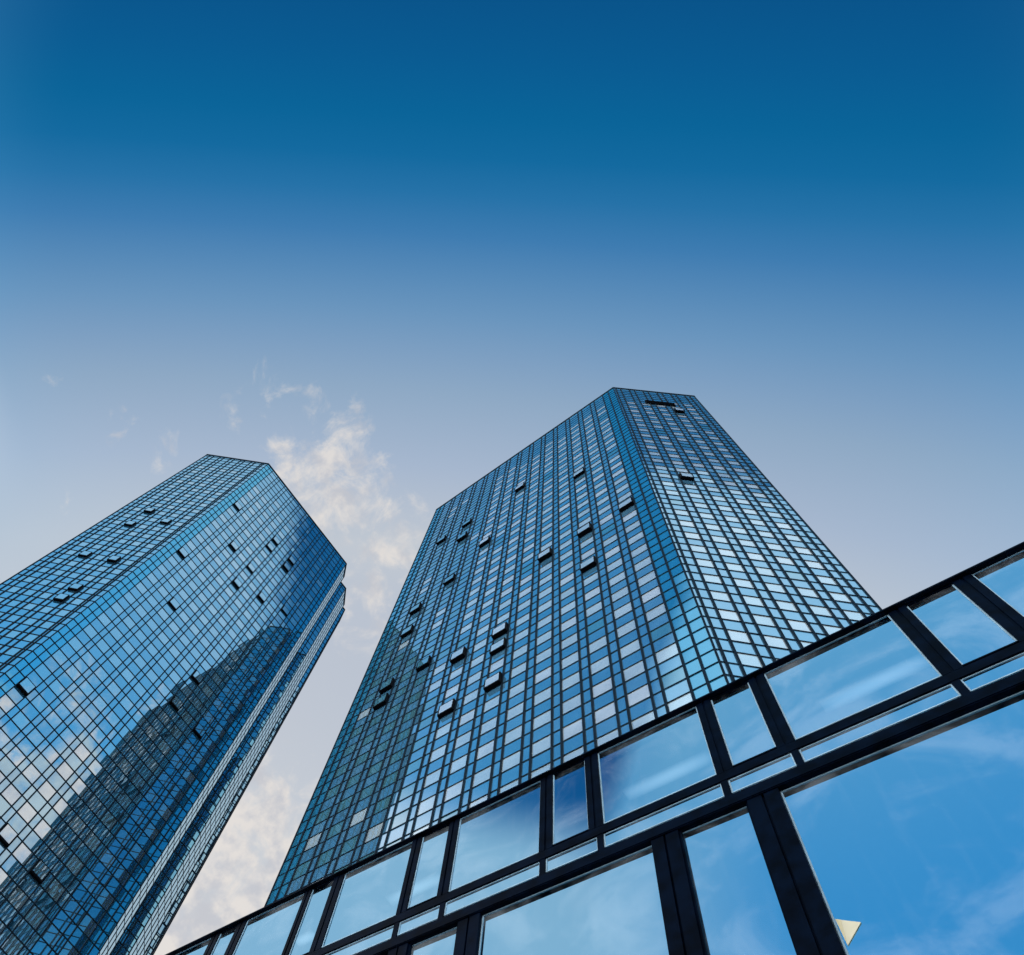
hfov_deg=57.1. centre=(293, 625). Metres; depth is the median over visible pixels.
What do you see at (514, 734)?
window
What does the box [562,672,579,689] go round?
window
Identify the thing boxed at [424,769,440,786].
window
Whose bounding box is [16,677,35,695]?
open window
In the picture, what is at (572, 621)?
window
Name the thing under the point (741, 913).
window
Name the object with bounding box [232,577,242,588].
open window
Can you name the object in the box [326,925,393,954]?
window
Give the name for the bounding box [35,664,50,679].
window
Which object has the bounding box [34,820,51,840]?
window
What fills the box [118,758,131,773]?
window
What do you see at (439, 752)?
window
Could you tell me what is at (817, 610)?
window
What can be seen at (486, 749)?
window
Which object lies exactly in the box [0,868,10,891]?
window
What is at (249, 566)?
open window
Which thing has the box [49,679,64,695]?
window
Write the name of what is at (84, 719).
window
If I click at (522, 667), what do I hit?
window
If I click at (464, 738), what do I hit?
window
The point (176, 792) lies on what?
window
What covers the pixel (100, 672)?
window
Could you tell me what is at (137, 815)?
window
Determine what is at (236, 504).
open window
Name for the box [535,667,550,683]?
window
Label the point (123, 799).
window
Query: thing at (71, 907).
window
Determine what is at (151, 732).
window
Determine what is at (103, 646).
window
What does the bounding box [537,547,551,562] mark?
open window
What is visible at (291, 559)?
open window
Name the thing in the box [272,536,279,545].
open window
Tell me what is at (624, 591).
window
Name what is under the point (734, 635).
window
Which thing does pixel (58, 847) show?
window
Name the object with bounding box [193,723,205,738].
open window
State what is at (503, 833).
window
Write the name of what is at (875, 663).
window
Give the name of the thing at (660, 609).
window
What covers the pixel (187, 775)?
window
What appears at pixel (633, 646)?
window
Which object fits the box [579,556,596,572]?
open window
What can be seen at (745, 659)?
window
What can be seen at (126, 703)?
window
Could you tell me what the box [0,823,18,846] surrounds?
open window
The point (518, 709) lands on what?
window
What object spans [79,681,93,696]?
window
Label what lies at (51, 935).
window
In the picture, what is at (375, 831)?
window
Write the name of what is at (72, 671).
window
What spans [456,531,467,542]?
open window
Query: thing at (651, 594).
window
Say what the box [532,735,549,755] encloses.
window
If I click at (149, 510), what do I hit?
open window
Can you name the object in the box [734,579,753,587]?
window
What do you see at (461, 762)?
window
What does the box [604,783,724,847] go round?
window
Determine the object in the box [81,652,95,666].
window
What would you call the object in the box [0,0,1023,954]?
sky
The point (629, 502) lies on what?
open window
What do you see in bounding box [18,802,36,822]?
window
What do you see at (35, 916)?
window
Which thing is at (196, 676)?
open window
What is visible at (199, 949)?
window
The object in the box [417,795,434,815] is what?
window
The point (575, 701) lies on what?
window
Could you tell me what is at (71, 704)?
window
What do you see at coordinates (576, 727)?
window
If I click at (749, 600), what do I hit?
window
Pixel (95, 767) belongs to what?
window
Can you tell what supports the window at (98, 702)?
in the office tower at (163, 644)
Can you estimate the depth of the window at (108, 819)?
85.34 m
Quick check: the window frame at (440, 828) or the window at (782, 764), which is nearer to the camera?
the window at (782, 764)
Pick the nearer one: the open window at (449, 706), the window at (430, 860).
the window at (430, 860)
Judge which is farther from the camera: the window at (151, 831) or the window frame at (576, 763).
the window at (151, 831)
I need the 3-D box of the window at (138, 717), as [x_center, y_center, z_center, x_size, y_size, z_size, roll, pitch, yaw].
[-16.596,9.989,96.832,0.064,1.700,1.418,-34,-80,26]
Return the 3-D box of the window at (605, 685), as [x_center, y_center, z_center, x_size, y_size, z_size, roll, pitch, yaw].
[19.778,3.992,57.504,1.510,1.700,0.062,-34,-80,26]
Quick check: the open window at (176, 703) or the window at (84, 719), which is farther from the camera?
the open window at (176, 703)
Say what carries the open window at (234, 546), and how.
in the office tower at (163, 644)
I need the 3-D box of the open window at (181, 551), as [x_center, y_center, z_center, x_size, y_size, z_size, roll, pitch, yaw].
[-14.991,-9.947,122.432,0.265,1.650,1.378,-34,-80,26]
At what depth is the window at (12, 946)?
70.21 m
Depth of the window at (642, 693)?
53.55 m
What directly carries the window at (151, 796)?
in the office tower at (163, 644)
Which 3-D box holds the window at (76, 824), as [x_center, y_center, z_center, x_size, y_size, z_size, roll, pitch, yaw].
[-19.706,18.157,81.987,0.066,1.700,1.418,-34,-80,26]
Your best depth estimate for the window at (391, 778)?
68.35 m
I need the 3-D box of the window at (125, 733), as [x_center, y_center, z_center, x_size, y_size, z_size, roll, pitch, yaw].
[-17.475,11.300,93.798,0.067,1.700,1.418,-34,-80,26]
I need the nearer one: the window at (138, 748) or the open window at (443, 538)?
the window at (138, 748)
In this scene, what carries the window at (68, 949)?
in the office tower at (163, 644)
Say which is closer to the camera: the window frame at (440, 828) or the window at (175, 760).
the window frame at (440, 828)
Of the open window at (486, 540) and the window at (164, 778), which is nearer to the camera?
the window at (164, 778)
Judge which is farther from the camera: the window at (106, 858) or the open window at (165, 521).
the open window at (165, 521)
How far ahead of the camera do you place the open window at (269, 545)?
144.79 m
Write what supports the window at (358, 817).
in the office tower at (608, 565)
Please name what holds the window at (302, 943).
in the glass pavilion
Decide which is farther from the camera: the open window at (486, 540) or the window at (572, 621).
the open window at (486, 540)
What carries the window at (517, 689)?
in the office tower at (608, 565)
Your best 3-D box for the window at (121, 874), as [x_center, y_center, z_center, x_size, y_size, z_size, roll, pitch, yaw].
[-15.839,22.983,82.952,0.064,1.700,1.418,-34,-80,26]
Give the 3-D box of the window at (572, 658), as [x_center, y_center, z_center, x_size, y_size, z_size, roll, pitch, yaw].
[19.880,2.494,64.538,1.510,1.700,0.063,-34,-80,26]
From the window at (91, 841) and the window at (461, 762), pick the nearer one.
the window at (461, 762)
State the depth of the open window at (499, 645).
76.11 m
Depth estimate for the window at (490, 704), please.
67.48 m
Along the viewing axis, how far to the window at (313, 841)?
68.23 m
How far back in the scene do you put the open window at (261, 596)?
133.23 m
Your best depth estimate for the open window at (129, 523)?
126.40 m
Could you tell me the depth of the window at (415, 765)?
67.37 m
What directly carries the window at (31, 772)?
in the office tower at (163, 644)
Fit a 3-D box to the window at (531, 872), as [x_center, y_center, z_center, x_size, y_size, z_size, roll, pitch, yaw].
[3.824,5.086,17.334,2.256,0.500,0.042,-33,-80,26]
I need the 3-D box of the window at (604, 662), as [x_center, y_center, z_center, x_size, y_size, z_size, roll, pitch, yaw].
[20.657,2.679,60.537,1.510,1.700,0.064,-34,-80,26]
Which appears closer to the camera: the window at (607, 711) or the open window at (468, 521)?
the window at (607, 711)
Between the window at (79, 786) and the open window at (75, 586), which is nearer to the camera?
the window at (79, 786)
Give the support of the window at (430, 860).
in the glass pavilion
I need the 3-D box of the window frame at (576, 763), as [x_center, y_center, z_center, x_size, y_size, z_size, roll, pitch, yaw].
[5.584,3.525,18.174,0.865,2.600,0.030,-33,-80,26]
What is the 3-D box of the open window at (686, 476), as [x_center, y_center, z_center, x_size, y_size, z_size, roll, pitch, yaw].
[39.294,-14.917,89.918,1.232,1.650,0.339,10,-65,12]
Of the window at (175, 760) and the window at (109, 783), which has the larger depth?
the window at (175, 760)
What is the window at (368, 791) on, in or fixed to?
in the office tower at (608, 565)
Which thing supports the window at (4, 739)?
in the office tower at (163, 644)
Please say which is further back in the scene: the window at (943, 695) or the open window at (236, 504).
the open window at (236, 504)
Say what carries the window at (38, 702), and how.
in the office tower at (163, 644)
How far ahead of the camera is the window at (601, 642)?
63.63 m
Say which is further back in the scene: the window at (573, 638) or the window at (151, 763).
the window at (151, 763)
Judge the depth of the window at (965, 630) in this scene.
14.93 m
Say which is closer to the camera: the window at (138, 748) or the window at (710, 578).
the window at (710, 578)
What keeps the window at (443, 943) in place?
in the glass pavilion
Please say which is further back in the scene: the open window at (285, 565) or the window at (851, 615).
the open window at (285, 565)
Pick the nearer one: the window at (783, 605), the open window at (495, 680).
the window at (783, 605)
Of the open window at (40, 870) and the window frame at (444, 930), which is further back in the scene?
the open window at (40, 870)
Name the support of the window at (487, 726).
in the office tower at (608, 565)
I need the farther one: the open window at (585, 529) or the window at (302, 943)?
the open window at (585, 529)
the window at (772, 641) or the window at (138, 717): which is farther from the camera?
the window at (138, 717)
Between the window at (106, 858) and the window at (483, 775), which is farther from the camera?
the window at (106, 858)
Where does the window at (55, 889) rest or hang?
in the office tower at (163, 644)
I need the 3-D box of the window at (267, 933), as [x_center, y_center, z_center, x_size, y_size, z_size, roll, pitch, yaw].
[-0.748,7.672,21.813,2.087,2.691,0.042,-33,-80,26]
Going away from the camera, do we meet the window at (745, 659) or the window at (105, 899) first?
the window at (745, 659)
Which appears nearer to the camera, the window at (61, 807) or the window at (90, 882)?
the window at (90, 882)
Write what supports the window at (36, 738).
in the office tower at (163, 644)
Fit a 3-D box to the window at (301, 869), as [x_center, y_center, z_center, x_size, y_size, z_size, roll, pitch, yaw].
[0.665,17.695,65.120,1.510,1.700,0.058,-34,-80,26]
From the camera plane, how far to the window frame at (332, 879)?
22.13 m
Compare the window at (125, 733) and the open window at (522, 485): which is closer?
the window at (125, 733)
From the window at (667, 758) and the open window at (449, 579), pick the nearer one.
the window at (667, 758)
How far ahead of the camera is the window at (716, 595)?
60.15 m
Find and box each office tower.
[0,454,346,954]
[264,387,881,906]
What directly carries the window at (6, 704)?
in the office tower at (163, 644)
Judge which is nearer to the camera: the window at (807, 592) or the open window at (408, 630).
the window at (807, 592)
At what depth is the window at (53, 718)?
86.78 m
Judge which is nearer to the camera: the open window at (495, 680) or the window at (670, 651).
the window at (670, 651)
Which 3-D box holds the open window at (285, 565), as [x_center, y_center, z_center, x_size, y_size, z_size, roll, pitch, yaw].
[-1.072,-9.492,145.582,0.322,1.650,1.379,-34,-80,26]
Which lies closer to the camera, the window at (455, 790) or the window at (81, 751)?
the window at (455, 790)
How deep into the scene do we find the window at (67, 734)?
87.07 m
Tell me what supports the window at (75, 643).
in the office tower at (163, 644)
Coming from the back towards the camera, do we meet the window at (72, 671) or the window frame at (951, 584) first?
the window at (72, 671)
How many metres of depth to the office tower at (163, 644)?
101.23 m
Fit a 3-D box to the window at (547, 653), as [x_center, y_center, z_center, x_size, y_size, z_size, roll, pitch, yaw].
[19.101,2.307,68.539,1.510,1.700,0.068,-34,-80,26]
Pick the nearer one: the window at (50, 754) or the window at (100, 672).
the window at (50, 754)
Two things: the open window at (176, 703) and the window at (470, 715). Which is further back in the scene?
the open window at (176, 703)
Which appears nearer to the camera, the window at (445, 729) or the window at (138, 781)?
the window at (445, 729)
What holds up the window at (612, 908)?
in the glass pavilion
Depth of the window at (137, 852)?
85.98 m
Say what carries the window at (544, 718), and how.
in the office tower at (608, 565)
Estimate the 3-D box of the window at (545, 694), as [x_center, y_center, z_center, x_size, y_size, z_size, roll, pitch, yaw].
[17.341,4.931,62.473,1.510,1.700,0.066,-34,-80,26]
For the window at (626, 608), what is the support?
in the office tower at (608, 565)
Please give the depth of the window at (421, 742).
70.41 m
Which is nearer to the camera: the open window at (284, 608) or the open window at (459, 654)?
the open window at (459, 654)
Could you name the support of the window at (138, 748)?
in the office tower at (163, 644)
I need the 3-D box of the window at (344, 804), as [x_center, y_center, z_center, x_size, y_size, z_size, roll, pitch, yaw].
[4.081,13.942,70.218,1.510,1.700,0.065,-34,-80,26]
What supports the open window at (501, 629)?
in the office tower at (608, 565)
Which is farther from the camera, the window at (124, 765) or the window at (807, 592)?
the window at (124, 765)
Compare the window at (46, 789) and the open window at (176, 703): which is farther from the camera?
the open window at (176, 703)
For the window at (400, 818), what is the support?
in the office tower at (608, 565)
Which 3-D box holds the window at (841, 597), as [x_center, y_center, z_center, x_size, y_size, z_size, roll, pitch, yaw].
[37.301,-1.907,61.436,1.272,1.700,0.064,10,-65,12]
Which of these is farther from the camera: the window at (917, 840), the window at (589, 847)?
the window at (589, 847)
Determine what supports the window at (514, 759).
in the office tower at (608, 565)
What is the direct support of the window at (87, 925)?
in the office tower at (163, 644)
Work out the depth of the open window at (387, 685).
87.91 m
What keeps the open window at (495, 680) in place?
in the office tower at (608, 565)
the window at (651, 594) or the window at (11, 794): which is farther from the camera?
the window at (11, 794)
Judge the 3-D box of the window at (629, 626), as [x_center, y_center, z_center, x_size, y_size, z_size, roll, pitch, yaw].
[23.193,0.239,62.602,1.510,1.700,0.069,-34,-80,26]
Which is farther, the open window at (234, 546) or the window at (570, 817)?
the open window at (234, 546)
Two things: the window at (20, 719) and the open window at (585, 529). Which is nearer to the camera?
the window at (20, 719)
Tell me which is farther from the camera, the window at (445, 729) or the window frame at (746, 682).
the window at (445, 729)
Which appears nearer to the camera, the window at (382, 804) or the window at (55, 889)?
the window at (382, 804)
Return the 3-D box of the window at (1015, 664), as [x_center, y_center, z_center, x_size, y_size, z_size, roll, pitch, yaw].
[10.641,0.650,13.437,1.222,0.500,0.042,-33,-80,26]
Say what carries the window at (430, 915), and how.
in the glass pavilion
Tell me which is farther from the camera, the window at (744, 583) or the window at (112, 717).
the window at (112, 717)
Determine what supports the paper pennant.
attached to the glass pavilion
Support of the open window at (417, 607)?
in the office tower at (608, 565)
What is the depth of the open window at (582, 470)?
108.52 m
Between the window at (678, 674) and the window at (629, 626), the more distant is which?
the window at (629, 626)
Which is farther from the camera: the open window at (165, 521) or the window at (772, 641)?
the open window at (165, 521)
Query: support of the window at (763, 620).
in the office tower at (608, 565)
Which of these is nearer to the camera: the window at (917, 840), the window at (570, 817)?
the window at (917, 840)
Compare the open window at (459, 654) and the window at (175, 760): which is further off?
the window at (175, 760)
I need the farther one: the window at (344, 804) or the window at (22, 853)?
the window at (22, 853)
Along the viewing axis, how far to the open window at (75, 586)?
104.43 m
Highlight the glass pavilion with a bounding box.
[165,542,1023,954]
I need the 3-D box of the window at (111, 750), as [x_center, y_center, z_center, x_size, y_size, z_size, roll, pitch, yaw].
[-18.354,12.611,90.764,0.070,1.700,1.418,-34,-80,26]
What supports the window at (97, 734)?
in the office tower at (163, 644)
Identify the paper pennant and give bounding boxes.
[835,919,860,944]
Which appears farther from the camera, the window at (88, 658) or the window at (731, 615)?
the window at (88, 658)
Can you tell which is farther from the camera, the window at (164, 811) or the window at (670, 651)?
the window at (164, 811)
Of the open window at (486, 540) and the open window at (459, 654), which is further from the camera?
the open window at (486, 540)
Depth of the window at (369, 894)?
20.31 m
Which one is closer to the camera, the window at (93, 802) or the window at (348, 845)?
the window at (348, 845)
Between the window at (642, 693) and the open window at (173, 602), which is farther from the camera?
the open window at (173, 602)
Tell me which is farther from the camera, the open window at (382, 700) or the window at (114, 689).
the window at (114, 689)
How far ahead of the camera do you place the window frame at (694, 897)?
13.64 m
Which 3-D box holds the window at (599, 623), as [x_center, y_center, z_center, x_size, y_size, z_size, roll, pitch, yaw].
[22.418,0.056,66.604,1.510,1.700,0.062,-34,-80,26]
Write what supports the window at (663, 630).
in the office tower at (608, 565)
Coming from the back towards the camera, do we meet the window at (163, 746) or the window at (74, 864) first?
the window at (163, 746)
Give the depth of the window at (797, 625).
56.25 m
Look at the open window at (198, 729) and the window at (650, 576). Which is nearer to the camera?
the window at (650, 576)
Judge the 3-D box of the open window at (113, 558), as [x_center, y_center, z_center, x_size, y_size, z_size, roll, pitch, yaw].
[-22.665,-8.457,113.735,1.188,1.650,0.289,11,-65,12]
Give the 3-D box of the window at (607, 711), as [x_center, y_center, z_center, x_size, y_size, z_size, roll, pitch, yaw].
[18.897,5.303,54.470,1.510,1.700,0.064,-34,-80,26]
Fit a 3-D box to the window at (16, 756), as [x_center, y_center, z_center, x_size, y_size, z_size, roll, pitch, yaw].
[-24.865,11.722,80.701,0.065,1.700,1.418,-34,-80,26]
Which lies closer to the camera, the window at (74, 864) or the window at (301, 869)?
the window at (301, 869)
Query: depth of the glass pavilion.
14.73 m
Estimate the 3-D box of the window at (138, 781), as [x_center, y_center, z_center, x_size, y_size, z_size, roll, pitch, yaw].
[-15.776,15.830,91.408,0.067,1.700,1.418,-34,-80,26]
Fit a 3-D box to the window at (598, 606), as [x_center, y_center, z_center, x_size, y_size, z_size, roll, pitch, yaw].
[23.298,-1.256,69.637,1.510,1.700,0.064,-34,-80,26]
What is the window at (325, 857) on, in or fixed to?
in the office tower at (608, 565)
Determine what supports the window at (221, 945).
in the glass pavilion
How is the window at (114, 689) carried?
in the office tower at (163, 644)
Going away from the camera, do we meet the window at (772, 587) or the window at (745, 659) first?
the window at (745, 659)
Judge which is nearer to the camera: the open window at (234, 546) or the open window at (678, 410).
the open window at (678, 410)
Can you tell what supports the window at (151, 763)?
in the office tower at (163, 644)
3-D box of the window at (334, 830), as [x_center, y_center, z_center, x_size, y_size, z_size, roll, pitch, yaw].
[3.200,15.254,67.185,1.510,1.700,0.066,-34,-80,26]
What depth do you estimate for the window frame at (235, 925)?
23.62 m
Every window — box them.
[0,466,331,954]
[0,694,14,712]
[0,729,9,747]
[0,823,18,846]
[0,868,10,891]
[1,934,22,954]
[2,784,20,804]
[7,747,25,765]
[8,887,27,909]
[12,711,29,729]
[13,843,32,864]
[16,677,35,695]
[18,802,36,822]
[23,764,40,782]
[25,905,44,928]
[27,728,44,746]
[29,859,51,883]
[31,695,47,711]
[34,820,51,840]
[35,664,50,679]
[38,781,55,800]
[42,745,58,763]
[42,923,61,946]
[46,711,61,728]
[46,879,64,900]
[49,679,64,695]
[50,837,67,857]
[52,649,67,664]
[53,593,69,601]
[53,798,70,817]
[57,762,73,779]
[59,942,77,954]
[60,727,75,744]
[62,896,80,918]
[63,695,78,711]
[66,665,80,680]
[66,854,83,875]
[68,583,83,590]
[69,636,82,651]
[69,815,85,834]
[72,778,87,796]
[74,744,89,760]
[77,711,91,727]
[78,550,91,556]
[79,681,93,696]
[79,914,96,936]
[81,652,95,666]
[81,871,98,892]
[84,832,100,851]
[86,795,102,812]
[88,760,103,776]
[91,726,105,742]
[93,696,106,711]
[94,667,108,681]
[97,889,113,909]
[99,848,114,867]
[101,811,116,829]
[103,775,117,792]
[104,742,118,758]
[106,711,119,726]
[107,555,120,561]
[107,681,120,695]
[114,865,129,884]
[115,827,130,845]
[117,791,131,808]
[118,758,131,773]
[119,726,132,741]
[120,696,133,710]
[124,520,136,525]
[129,843,144,861]
[130,807,144,824]
[131,773,144,789]
[132,741,145,756]
[133,711,145,725]
[144,507,155,512]
[144,822,158,840]
[145,756,157,771]
[145,788,157,805]
[146,726,157,740]
[158,740,170,754]
[158,770,170,786]
[158,803,170,820]
[160,518,171,523]
[168,597,180,609]
[169,695,183,710]
[170,754,182,769]
[171,785,182,801]
[176,938,210,954]
[178,547,188,558]
[183,768,194,783]
[191,670,203,684]
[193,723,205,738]
[211,927,235,954]
[229,540,238,550]
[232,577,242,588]
[233,501,242,510]
[233,893,304,954]
[247,562,255,572]
[258,591,266,602]
[266,542,274,551]
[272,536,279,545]
[281,605,289,615]
[282,562,290,571]
[288,555,295,564]
[289,881,332,954]
[293,860,310,878]
[305,832,321,849]
[316,848,333,867]
[321,842,411,947]
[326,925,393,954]
[327,821,343,838]
[337,796,352,812]
[340,836,357,854]
[350,808,366,826]
[359,784,374,800]
[365,823,382,841]
[372,693,388,709]
[374,796,390,813]
[379,677,394,693]
[382,771,397,787]
[390,809,408,829]
[397,905,439,935]
[398,782,415,800]
[400,624,413,637]
[405,758,421,775]
[408,826,448,907]
[409,602,421,615]
[411,927,456,954]
[412,735,427,751]
[415,655,431,671]
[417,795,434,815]
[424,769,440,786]
[430,745,445,761]
[435,722,450,738]
[436,535,446,544]
[437,698,455,718]
[443,573,455,585]
[444,781,462,801]
[444,862,538,915]
[449,781,539,891]
[450,646,466,664]
[450,755,466,773]
[455,731,470,748]
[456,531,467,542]
[459,709,474,725]
[462,518,471,527]
[473,766,490,786]
[477,740,493,758]
[478,536,490,547]
[478,845,668,954]
[480,717,496,734]
[483,671,501,691]
[484,695,499,711]
[489,637,506,655]
[491,622,507,639]
[502,751,519,771]
[504,725,521,744]
[507,703,522,719]
[509,681,524,697]
[511,662,525,677]
[514,482,524,491]
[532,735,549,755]
[533,710,550,729]
[534,687,550,705]
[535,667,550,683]
[536,648,550,663]
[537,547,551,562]
[546,837,597,872]
[553,761,587,843]
[561,616,575,631]
[561,633,576,648]
[562,651,577,668]
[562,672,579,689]
[563,694,580,713]
[563,719,581,739]
[573,467,584,478]
[576,522,591,537]
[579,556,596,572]
[586,602,601,616]
[587,618,603,633]
[589,636,606,652]
[591,656,608,674]
[592,678,611,697]
[595,702,615,723]
[598,707,716,823]
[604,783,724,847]
[611,586,628,601]
[614,602,631,618]
[617,620,635,637]
[618,497,633,511]
[620,640,639,657]
[623,661,644,680]
[627,684,649,705]
[638,571,655,586]
[642,586,660,602]
[646,603,665,620]
[650,622,671,641]
[656,643,677,663]
[661,667,685,687]
[674,408,684,412]
[679,472,694,480]
[683,806,795,954]
[703,574,721,582]
[710,591,730,600]
[711,683,775,764]
[719,610,739,620]
[727,630,750,642]
[728,753,796,793]
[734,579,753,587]
[738,653,761,666]
[743,596,763,605]
[753,615,774,625]
[764,615,941,739]
[764,636,787,648]
[765,583,785,592]
[776,601,797,610]
[781,690,1023,954]
[788,620,810,631]
[797,588,818,597]
[799,684,961,762]
[810,606,831,615]
[829,592,850,601]
[843,610,863,619]
[907,585,1016,664]
[961,652,1023,691]
[972,550,1023,616]
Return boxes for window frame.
[211,925,236,952]
[289,879,333,954]
[407,823,449,909]
[407,924,457,954]
[552,759,587,845]
[679,803,798,954]
[710,681,776,767]
[906,583,1018,665]
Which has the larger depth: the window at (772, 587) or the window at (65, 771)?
the window at (65, 771)
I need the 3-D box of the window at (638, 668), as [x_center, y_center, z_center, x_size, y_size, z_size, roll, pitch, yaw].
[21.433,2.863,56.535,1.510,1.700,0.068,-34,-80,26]
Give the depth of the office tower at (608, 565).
72.92 m
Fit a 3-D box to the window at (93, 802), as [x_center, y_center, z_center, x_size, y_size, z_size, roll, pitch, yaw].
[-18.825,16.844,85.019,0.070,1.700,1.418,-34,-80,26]
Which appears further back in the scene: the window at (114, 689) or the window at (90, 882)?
the window at (114, 689)
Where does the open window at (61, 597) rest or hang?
in the office tower at (163, 644)
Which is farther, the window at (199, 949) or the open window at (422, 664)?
the open window at (422, 664)
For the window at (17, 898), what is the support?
in the office tower at (163, 644)
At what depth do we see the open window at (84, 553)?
114.33 m
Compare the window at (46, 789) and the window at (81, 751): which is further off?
the window at (81, 751)
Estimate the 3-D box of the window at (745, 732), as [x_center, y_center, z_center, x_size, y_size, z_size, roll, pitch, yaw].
[8.293,1.788,16.645,0.877,2.691,0.042,-33,-80,26]
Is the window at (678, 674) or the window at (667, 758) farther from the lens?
the window at (678, 674)
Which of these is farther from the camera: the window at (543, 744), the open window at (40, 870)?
the open window at (40, 870)
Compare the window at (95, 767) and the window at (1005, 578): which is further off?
the window at (95, 767)
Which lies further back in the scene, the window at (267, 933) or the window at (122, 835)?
the window at (122, 835)
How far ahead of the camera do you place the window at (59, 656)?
92.19 m
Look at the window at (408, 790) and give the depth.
64.33 m

